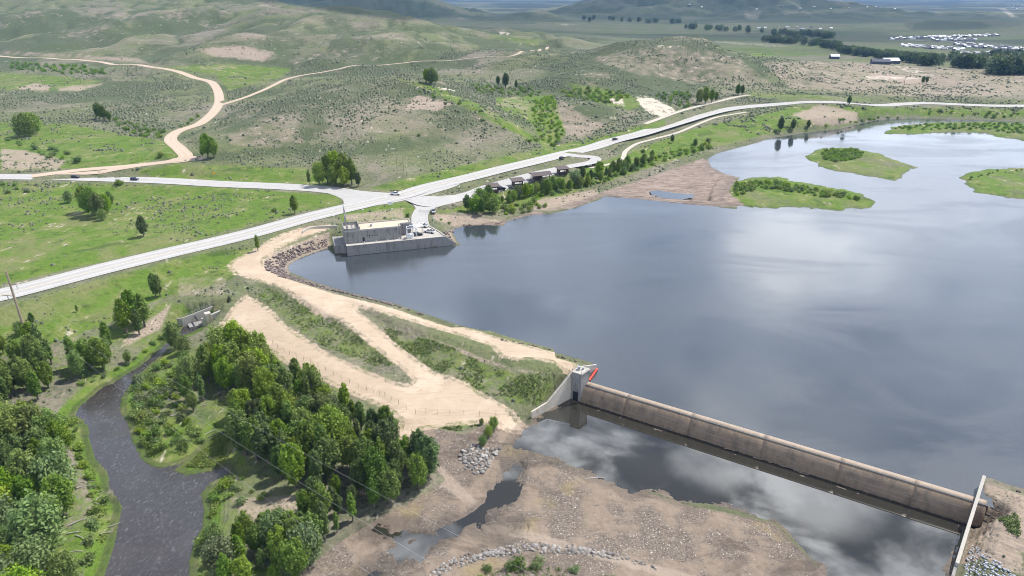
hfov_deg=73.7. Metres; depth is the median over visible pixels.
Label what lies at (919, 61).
valley tree
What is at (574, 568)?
willow shrub
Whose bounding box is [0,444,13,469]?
cottonwood tree
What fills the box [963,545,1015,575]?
rocks
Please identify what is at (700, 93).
cottonwood tree
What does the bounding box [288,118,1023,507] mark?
reservoir water
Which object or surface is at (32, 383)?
poplar tree
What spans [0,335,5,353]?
cottonwood tree
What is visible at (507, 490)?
stream water
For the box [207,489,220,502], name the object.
willow shrub
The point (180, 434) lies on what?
willow shrub
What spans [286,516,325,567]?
willow tree
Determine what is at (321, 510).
poplar tree
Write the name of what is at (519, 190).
willow tree
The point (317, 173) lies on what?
cottonwood tree
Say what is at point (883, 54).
valley tree
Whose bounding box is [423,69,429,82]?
cottonwood tree
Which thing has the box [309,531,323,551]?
cottonwood tree
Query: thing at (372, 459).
cottonwood tree
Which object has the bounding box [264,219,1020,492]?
riprap
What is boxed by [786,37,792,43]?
valley tree
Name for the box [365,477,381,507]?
cottonwood tree
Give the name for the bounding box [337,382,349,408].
poplar tree
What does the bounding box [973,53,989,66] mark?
valley tree
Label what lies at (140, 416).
willow shrub
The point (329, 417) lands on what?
cottonwood tree
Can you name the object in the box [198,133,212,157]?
cottonwood tree
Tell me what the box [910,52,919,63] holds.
valley tree
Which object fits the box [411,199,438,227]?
access road
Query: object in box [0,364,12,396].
cottonwood tree
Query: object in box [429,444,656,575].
rock fill
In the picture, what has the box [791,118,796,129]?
cottonwood tree
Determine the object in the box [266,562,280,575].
cottonwood tree
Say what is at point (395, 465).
cottonwood tree
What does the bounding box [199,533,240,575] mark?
willow tree
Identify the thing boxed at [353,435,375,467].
cottonwood tree
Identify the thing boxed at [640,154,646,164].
cottonwood tree
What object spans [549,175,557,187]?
cottonwood tree
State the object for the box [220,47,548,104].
dirt track
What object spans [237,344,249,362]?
cottonwood tree
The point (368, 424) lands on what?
cottonwood tree
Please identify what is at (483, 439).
willow tree
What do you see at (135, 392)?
willow shrub
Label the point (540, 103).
willow thicket
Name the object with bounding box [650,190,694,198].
puddle water
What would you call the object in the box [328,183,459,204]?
junction apron
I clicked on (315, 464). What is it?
poplar tree
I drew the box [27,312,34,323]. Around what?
cottonwood tree
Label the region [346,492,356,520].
poplar tree
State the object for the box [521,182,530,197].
cottonwood tree
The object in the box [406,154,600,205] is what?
rest area road
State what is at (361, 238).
powerhouse
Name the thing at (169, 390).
willow shrub
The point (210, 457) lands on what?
power cable
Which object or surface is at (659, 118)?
gravel road
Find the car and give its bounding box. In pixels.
[413,231,422,235]
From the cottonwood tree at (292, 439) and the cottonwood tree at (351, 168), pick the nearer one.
the cottonwood tree at (292, 439)
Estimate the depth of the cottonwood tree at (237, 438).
182.96 m
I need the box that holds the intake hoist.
[406,225,416,238]
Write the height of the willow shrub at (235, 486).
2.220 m
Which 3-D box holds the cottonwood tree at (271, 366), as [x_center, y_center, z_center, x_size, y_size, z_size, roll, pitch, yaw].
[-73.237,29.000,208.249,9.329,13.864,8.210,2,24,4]
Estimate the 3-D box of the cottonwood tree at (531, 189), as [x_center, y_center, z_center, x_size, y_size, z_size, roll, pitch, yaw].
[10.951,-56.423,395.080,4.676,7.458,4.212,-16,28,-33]
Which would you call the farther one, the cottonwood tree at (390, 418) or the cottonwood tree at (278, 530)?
the cottonwood tree at (390, 418)
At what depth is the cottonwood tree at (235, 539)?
148.06 m
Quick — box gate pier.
[531,363,596,417]
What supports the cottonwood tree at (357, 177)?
on the ground at (96, 32)
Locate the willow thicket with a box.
[0,61,1023,575]
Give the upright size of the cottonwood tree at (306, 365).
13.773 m
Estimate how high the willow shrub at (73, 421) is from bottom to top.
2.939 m
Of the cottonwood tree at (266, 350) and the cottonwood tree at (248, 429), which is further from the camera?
the cottonwood tree at (266, 350)
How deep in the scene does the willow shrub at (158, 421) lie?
199.56 m
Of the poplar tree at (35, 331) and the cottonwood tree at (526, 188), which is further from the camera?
the cottonwood tree at (526, 188)
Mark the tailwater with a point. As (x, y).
(833, 528)
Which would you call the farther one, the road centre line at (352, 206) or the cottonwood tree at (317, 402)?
the road centre line at (352, 206)
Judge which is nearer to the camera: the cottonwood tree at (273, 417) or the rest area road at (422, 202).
the cottonwood tree at (273, 417)
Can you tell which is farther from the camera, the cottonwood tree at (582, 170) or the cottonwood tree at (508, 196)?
the cottonwood tree at (582, 170)
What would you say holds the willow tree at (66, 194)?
on the ground at (96, 32)
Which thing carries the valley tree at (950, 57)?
on the ground at (96, 32)
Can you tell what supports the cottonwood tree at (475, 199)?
on the ground at (96, 32)
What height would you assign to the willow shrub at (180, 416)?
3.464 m
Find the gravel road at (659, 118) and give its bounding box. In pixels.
[644,95,749,123]
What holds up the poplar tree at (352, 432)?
on the ground at (96, 32)
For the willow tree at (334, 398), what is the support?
on the ground at (96, 32)
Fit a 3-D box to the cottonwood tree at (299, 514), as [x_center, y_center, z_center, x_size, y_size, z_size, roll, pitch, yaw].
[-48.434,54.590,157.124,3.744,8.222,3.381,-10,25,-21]
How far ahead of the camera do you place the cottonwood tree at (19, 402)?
192.25 m
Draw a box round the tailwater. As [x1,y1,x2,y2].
[505,402,972,575]
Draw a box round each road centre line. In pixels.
[10,103,987,292]
[17,102,989,290]
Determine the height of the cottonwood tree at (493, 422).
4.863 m
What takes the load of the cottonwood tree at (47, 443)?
on the ground at (96, 32)
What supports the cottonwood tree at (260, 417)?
on the ground at (96, 32)
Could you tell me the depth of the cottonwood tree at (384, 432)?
176.68 m
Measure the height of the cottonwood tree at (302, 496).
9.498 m
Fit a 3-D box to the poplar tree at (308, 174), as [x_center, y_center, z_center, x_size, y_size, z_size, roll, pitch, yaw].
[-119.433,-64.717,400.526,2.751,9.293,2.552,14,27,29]
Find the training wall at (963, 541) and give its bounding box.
[951,475,985,575]
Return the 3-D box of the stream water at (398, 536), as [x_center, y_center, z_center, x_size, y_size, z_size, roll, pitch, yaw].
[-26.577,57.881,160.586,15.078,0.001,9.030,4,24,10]
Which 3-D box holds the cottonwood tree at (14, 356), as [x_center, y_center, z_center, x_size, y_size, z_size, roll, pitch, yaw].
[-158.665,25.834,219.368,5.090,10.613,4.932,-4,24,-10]
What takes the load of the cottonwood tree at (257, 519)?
on the ground at (96, 32)
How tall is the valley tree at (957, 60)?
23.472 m
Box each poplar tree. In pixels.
[25,371,41,399]
[30,323,42,344]
[42,338,52,364]
[62,335,72,354]
[98,321,112,348]
[102,335,111,361]
[130,309,142,334]
[147,272,158,297]
[154,274,161,296]
[182,357,194,391]
[195,374,205,401]
[253,235,259,250]
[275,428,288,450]
[280,398,294,429]
[288,357,301,385]
[306,170,310,184]
[306,451,310,475]
[308,449,322,481]
[313,422,327,447]
[315,500,329,541]
[319,420,330,438]
[332,511,339,532]
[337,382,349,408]
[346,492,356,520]
[347,428,356,439]
[349,399,355,422]
[353,419,360,438]
[354,400,366,429]
[374,436,386,461]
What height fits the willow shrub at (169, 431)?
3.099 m
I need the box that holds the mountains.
[439,0,1023,19]
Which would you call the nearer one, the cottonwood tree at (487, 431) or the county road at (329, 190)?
the cottonwood tree at (487, 431)
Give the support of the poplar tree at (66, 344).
on the ground at (96, 32)
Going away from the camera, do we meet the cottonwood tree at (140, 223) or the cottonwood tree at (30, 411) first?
the cottonwood tree at (30, 411)
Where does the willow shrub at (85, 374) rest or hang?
on the ground at (96, 32)
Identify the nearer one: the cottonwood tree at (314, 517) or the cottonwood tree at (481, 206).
the cottonwood tree at (314, 517)
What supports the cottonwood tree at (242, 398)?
on the ground at (96, 32)
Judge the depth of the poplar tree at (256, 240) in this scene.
304.79 m
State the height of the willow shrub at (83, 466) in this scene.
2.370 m
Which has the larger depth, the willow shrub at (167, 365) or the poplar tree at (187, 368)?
the willow shrub at (167, 365)
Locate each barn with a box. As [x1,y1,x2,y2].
[829,54,839,58]
[870,59,890,64]
[882,58,900,63]
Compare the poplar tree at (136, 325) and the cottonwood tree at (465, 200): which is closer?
the poplar tree at (136, 325)
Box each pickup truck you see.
[390,190,400,194]
[423,228,435,233]
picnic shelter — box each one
[485,182,500,192]
[509,177,525,186]
[554,165,569,174]
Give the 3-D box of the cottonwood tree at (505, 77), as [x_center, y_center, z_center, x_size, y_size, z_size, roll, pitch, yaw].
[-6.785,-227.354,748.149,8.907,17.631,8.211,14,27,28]
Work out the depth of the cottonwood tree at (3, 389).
207.37 m
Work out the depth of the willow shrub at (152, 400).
208.08 m
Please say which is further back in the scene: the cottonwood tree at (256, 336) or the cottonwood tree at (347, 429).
the cottonwood tree at (256, 336)
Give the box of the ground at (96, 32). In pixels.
[0,0,1023,575]
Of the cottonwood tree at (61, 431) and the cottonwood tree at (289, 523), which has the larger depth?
the cottonwood tree at (61, 431)
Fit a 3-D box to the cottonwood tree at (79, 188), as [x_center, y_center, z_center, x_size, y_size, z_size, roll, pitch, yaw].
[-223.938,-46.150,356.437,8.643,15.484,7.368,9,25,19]
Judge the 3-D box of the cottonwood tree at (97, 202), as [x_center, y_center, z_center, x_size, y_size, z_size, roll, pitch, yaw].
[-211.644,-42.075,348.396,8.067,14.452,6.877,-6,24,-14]
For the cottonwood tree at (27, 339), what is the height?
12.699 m
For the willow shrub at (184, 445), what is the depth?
189.54 m
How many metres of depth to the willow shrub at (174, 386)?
216.86 m
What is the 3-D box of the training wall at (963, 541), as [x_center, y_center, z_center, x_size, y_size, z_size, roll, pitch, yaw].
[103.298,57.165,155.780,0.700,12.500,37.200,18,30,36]
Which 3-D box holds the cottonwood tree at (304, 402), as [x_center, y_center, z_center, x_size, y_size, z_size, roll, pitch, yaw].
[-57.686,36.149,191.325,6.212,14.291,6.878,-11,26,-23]
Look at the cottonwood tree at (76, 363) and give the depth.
220.63 m
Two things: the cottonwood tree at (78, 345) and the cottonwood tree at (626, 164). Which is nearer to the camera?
the cottonwood tree at (78, 345)
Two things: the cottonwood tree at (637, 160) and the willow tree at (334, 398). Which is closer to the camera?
the willow tree at (334, 398)
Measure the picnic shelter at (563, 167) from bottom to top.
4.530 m
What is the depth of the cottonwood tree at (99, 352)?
224.75 m
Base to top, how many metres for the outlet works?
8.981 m
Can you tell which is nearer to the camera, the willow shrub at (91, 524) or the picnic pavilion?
the willow shrub at (91, 524)
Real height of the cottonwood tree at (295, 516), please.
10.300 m
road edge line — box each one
[3,101,974,290]
[8,102,950,296]
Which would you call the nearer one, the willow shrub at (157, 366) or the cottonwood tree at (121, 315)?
the willow shrub at (157, 366)
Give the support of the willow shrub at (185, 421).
on the ground at (96, 32)
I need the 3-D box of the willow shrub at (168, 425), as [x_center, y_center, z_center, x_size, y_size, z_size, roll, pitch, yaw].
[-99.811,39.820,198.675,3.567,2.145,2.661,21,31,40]
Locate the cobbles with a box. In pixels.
[346,469,803,575]
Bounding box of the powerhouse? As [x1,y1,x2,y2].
[332,205,455,255]
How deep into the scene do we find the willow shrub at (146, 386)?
217.72 m
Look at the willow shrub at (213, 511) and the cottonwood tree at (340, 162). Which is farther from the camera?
the cottonwood tree at (340, 162)
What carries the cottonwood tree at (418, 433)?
on the ground at (96, 32)
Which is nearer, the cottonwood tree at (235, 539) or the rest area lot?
the cottonwood tree at (235, 539)
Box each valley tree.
[761,35,768,41]
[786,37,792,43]
[807,39,814,45]
[813,38,819,45]
[824,41,832,47]
[829,42,835,49]
[837,46,844,53]
[845,46,852,53]
[853,48,859,54]
[879,51,887,58]
[897,52,904,60]
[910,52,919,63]
[916,55,927,65]
[921,55,931,65]
[929,52,940,65]
[932,55,944,65]
[946,54,953,61]
[951,52,965,67]
[951,54,964,67]
[957,56,969,68]
[962,53,979,68]
[963,52,978,68]
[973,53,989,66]
[975,56,986,68]
[984,54,1007,74]
[985,52,1005,68]
[988,55,1006,72]
[995,58,1015,74]
[1002,62,1016,74]
[1005,54,1020,73]
[1008,56,1023,74]
[1010,55,1023,74]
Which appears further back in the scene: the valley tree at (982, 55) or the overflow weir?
the valley tree at (982, 55)
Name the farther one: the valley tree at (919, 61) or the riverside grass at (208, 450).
the valley tree at (919, 61)
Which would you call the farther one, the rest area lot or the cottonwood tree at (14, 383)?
the rest area lot
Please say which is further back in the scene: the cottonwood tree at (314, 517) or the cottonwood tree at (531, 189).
the cottonwood tree at (531, 189)
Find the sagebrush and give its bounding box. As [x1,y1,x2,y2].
[0,28,1023,556]
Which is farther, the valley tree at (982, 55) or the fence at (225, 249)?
the valley tree at (982, 55)
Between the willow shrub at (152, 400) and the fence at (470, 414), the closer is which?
the fence at (470, 414)
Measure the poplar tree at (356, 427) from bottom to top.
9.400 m
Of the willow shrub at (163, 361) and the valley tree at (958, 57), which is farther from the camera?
the valley tree at (958, 57)
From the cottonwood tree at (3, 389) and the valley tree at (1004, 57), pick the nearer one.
the cottonwood tree at (3, 389)
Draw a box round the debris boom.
[589,368,597,380]
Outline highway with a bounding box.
[0,101,1023,300]
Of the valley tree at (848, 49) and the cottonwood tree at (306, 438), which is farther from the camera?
the valley tree at (848, 49)
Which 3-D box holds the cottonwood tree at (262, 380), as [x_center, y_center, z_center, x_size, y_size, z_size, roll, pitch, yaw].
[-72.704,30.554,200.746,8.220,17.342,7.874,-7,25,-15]
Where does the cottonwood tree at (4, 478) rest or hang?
on the ground at (96, 32)
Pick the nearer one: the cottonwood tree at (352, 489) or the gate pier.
the cottonwood tree at (352, 489)
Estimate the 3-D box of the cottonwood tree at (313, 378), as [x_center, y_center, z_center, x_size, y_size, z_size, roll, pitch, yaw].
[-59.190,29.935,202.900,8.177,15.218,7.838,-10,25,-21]
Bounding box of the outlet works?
[176,303,219,328]
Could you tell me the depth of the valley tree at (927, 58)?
965.32 m
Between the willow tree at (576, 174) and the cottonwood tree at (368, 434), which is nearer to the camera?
the cottonwood tree at (368, 434)
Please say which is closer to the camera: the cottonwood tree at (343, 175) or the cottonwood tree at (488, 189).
the cottonwood tree at (488, 189)
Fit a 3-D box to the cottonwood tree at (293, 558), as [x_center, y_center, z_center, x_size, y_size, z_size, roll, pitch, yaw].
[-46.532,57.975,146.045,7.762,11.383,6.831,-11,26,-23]
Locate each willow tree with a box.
[0,488,67,548]
[0,493,16,539]
[0,508,19,544]
[0,524,7,542]
[0,548,27,575]
[1,527,36,556]
[6,531,56,575]
[11,321,21,332]
[26,448,82,492]
[62,190,72,202]
[94,209,106,219]
[172,352,199,380]
[173,334,191,352]
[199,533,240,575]
[204,519,222,543]
[257,507,289,549]
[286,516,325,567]
[296,391,313,400]
[322,391,338,407]
[478,434,487,446]
[512,184,522,197]
[569,169,580,184]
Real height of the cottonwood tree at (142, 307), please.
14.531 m
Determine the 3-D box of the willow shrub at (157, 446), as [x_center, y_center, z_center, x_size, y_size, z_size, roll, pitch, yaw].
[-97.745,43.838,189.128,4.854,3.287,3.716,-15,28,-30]
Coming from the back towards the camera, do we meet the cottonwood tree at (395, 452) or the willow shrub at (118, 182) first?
the willow shrub at (118, 182)
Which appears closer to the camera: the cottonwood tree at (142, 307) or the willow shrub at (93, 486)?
the willow shrub at (93, 486)
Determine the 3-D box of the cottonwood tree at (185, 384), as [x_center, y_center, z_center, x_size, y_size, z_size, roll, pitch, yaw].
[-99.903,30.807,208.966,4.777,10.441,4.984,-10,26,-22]
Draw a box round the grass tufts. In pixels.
[260,289,1021,575]
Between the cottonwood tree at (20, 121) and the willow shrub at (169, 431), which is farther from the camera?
the cottonwood tree at (20, 121)
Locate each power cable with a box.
[8,289,449,574]
[12,302,372,575]
[35,299,524,570]
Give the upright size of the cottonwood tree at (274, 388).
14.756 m
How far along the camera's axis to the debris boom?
216.09 m
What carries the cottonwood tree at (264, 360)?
on the ground at (96, 32)
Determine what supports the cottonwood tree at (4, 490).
on the ground at (96, 32)
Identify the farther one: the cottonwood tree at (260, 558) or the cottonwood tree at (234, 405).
the cottonwood tree at (234, 405)
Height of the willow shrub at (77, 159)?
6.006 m
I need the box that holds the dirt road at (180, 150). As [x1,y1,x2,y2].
[0,56,223,176]
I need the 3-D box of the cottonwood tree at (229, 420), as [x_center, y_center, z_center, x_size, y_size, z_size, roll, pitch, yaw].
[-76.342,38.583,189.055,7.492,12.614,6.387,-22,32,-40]
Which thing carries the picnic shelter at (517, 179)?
on the rest area lot
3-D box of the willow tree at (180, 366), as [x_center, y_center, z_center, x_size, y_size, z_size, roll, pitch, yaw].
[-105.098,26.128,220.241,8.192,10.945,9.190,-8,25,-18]
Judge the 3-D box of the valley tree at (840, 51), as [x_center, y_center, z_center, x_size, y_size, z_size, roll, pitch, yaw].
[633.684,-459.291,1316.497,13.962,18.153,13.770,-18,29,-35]
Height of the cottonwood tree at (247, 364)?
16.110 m
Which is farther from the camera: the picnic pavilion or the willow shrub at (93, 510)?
the picnic pavilion
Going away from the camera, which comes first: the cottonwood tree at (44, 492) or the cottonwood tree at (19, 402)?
the cottonwood tree at (44, 492)
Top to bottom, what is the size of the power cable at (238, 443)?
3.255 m
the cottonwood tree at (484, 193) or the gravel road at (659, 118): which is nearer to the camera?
the cottonwood tree at (484, 193)
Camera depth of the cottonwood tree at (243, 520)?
155.60 m
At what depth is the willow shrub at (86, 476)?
177.97 m
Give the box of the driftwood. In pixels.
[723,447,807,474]
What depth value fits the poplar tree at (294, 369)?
209.67 m
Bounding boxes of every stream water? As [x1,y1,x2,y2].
[367,465,523,575]
[372,523,411,541]
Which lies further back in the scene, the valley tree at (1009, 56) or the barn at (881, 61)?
the barn at (881, 61)
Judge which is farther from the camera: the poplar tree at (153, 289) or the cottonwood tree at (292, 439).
the poplar tree at (153, 289)
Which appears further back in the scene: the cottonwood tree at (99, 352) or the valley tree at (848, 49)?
the valley tree at (848, 49)
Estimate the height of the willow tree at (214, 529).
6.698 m
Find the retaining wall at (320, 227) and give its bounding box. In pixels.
[302,225,337,232]
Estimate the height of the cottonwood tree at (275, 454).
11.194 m
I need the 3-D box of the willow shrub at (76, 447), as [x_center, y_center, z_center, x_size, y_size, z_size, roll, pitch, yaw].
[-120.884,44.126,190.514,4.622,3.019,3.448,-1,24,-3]
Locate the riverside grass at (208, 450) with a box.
[82,370,230,548]
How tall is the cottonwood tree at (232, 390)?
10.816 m
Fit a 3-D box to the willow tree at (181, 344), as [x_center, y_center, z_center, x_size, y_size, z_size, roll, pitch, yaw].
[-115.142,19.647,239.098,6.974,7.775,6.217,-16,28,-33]
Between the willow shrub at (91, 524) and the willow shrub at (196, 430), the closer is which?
the willow shrub at (91, 524)
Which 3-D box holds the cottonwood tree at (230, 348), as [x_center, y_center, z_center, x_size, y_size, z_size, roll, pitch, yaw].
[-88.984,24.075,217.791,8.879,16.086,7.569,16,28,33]
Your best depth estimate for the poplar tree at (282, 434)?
177.55 m
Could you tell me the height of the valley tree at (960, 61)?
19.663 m
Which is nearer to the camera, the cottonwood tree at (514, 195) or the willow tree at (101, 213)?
the willow tree at (101, 213)
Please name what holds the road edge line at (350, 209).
on the highway
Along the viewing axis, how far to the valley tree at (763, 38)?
1578.18 m
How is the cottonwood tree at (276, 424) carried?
on the ground at (96, 32)
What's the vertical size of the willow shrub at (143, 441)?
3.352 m
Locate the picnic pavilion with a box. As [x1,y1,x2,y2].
[529,171,551,181]
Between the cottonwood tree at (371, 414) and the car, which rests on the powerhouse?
the car
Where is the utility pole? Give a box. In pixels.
[3,271,23,324]
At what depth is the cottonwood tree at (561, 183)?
404.43 m
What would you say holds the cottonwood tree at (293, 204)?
on the ground at (96, 32)
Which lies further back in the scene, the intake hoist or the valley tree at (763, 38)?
the valley tree at (763, 38)
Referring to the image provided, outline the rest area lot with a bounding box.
[471,166,580,197]
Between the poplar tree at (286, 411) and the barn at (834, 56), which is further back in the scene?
the barn at (834, 56)
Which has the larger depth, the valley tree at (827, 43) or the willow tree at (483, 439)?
the valley tree at (827, 43)
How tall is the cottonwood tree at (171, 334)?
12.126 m
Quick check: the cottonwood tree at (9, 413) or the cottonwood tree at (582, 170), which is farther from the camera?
the cottonwood tree at (582, 170)
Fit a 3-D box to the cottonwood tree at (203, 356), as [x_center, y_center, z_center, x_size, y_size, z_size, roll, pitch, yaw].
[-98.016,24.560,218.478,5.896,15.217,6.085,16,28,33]
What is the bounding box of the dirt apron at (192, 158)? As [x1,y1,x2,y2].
[63,156,206,174]
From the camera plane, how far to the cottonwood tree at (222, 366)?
212.03 m
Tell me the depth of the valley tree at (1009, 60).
854.65 m
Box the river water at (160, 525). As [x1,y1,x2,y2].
[76,326,228,575]
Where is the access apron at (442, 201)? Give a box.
[410,192,471,220]
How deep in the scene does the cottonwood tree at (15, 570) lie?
135.64 m
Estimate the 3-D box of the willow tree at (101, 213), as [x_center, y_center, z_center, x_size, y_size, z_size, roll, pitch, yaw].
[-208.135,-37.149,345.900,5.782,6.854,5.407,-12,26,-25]
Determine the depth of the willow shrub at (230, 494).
171.17 m
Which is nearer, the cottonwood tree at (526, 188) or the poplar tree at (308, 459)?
the poplar tree at (308, 459)
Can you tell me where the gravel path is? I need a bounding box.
[589,112,746,167]
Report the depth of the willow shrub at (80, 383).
220.15 m
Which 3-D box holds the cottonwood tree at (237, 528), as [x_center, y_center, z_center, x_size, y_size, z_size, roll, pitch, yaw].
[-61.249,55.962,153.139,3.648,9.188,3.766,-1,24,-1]
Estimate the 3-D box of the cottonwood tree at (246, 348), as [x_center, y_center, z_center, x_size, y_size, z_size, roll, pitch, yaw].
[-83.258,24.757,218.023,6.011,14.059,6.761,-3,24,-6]
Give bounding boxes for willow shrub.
[66,417,78,425]
[70,155,81,163]
[70,441,85,450]
[74,451,83,459]
[74,460,89,469]
[76,379,85,385]
[77,551,97,566]
[79,369,90,377]
[81,532,94,546]
[82,473,93,479]
[85,505,100,515]
[85,515,101,529]
[86,484,96,488]
[97,493,109,503]
[114,179,123,185]
[125,407,141,418]
[128,381,144,390]
[130,399,144,410]
[131,373,145,383]
[132,389,142,397]
[133,427,144,433]
[134,392,151,401]
[134,412,144,422]
[137,435,147,446]
[141,382,150,389]
[144,394,159,405]
[146,371,157,380]
[147,383,166,394]
[147,424,162,438]
[149,362,162,370]
[149,437,162,444]
[149,440,168,450]
[152,407,160,414]
[153,377,170,387]
[153,414,167,425]
[154,399,166,407]
[155,385,172,394]
[157,391,169,400]
[158,409,171,416]
[160,358,170,364]
[163,369,178,377]
[163,422,172,427]
[164,362,172,368]
[165,380,178,391]
[165,426,177,435]
[169,435,184,445]
[170,401,180,407]
[171,391,180,398]
[173,429,182,437]
[175,409,186,420]
[175,437,190,451]
[177,402,188,410]
[182,417,191,425]
[185,425,202,435]
[192,526,210,545]
[194,437,205,443]
[206,508,216,516]
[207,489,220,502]
[217,475,235,488]
[224,492,234,498]
[230,481,244,491]
[234,496,247,506]
[256,491,266,500]
[481,563,491,571]
[504,554,526,571]
[529,553,545,568]
[568,563,579,573]
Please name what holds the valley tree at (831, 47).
on the ground at (96, 32)
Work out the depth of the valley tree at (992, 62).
860.13 m
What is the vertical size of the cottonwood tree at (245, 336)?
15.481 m
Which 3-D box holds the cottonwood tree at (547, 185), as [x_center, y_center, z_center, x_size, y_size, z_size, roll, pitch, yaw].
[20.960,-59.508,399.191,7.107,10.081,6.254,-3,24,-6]
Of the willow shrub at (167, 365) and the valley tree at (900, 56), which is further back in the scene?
the valley tree at (900, 56)
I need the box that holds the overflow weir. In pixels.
[578,382,986,528]
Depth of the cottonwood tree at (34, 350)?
219.65 m
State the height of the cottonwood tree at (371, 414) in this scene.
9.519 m
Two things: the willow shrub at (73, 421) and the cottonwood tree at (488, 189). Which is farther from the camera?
the cottonwood tree at (488, 189)
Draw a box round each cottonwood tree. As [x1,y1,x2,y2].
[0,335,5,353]
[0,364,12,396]
[0,377,9,404]
[0,400,27,446]
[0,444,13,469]
[0,460,14,495]
[0,484,17,512]
[0,541,13,570]
[0,561,47,575]
[1,433,22,452]
[4,339,21,358]
[5,445,38,487]
[7,367,16,388]
[8,354,24,367]
[8,474,38,507]
[9,111,37,138]
[9,357,34,387]
[13,401,49,440]
[15,398,39,418]
[17,321,31,336]
[19,332,39,359]
[21,425,51,447]
[25,111,41,132]
[26,340,48,370]
[26,437,47,456]
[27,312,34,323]
[30,407,68,437]
[34,361,53,388]
[35,434,70,475]
[35,490,61,527]
[39,472,79,517]
[43,417,73,449]
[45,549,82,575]
[65,349,85,377]
[71,336,91,369]
[73,185,87,211]
[75,185,98,215]
[85,337,112,368]
[87,192,105,214]
[92,101,100,119]
[98,105,105,119]
[98,193,111,212]
[105,111,110,119]
[105,191,114,203]
[112,298,130,333]
[119,289,137,322]
[122,351,130,363]
[132,293,151,326]
[134,215,148,236]
[161,320,180,349]
[177,372,193,400]
[184,390,197,410]
[194,344,213,383]
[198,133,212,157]
[203,320,229,350]
[203,342,212,371]
[206,343,226,375]
[207,137,217,157]
[212,354,234,391]
[214,552,233,575]
[218,339,242,373]
[220,317,250,343]
[223,408,246,437]
[226,388,240,404]
[226,399,243,418]
[227,388,250,418]
[229,521,245,544]
[229,534,247,557]
[230,325,250,349]
[230,417,248,455]
[231,359,245,388]
[231,554,253,575]
[232,350,261,390]
[234,509,253,534]
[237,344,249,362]
[238,416,259,460]
[241,346,256,358]
[244,399,259,417]
[244,522,264,552]
[246,346,269,371]
[247,330,271,352]
[250,341,273,359]
[250,365,276,404]
[251,422,275,463]
[253,410,268,426]
[254,397,261,411]
[254,513,266,528]
[254,548,266,567]
[257,364,282,382]
[257,394,280,417]
[264,533,286,567]
[265,352,277,362]
[265,382,283,413]
[266,523,286,544]
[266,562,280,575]
[267,414,281,424]
[268,445,284,478]
[269,418,290,445]
[270,386,297,420]
[273,364,293,393]
[274,536,312,575]
[277,442,305,488]
[280,509,295,526]
[281,516,302,541]
[286,435,305,461]
[287,419,309,456]
[287,515,304,528]
[289,195,298,213]
[290,405,312,426]
[291,378,303,397]
[293,394,315,414]
[295,418,324,456]
[295,489,310,515]
[296,362,320,384]
[296,510,305,517]
[298,367,324,397]
[301,508,325,536]
[303,476,324,498]
[306,481,333,513]
[309,391,335,414]
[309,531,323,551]
[310,160,325,185]
[310,403,352,445]
[310,413,319,429]
[313,435,341,478]
[314,383,332,397]
[320,154,331,183]
[325,163,339,186]
[326,150,341,182]
[327,486,336,501]
[328,474,341,494]
[330,493,342,514]
[334,152,348,173]
[335,418,352,436]
[336,166,349,186]
[336,434,358,469]
[338,403,352,426]
[343,157,357,184]
[346,485,358,502]
[347,438,358,464]
[347,457,366,494]
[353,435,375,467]
[354,172,360,186]
[361,446,386,484]
[363,407,377,424]
[363,420,374,432]
[363,428,374,442]
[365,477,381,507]
[368,418,401,457]
[376,405,393,421]
[376,467,400,502]
[385,441,406,470]
[385,458,402,485]
[386,415,399,437]
[396,435,413,466]
[406,451,428,489]
[407,428,424,453]
[411,434,439,478]
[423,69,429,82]
[425,67,439,83]
[462,194,470,210]
[466,193,484,212]
[472,186,488,204]
[477,198,485,212]
[483,184,493,196]
[483,425,492,437]
[485,196,499,213]
[488,193,500,206]
[488,415,498,429]
[502,73,508,87]
[505,193,512,202]
[510,190,517,200]
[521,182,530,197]
[528,184,533,194]
[533,182,539,193]
[542,178,553,191]
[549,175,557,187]
[557,178,566,189]
[567,180,572,188]
[577,176,583,186]
[579,166,585,177]
[584,176,591,185]
[594,160,604,173]
[598,171,603,182]
[606,167,611,176]
[609,160,616,170]
[616,158,623,167]
[616,162,620,172]
[624,155,631,164]
[624,161,629,170]
[634,157,639,166]
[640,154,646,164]
[695,89,704,104]
[703,86,710,103]
[709,88,714,102]
[714,92,718,99]
[735,84,740,94]
[777,117,784,130]
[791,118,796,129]
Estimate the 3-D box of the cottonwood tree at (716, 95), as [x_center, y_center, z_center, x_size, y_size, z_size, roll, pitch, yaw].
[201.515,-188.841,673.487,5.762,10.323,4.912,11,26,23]
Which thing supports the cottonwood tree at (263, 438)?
on the ground at (96, 32)
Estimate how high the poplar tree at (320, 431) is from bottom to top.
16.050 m
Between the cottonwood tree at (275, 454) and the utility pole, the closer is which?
the cottonwood tree at (275, 454)
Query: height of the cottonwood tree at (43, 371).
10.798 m
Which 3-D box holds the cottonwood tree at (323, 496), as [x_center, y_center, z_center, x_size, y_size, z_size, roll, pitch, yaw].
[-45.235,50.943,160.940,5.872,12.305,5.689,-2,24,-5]
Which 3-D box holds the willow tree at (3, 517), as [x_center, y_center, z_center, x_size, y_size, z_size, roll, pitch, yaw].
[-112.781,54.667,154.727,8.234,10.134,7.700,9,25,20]
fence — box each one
[79,221,327,290]
[272,340,406,409]
[415,409,525,415]
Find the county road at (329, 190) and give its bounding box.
[0,174,389,197]
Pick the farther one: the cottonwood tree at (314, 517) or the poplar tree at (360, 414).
the poplar tree at (360, 414)

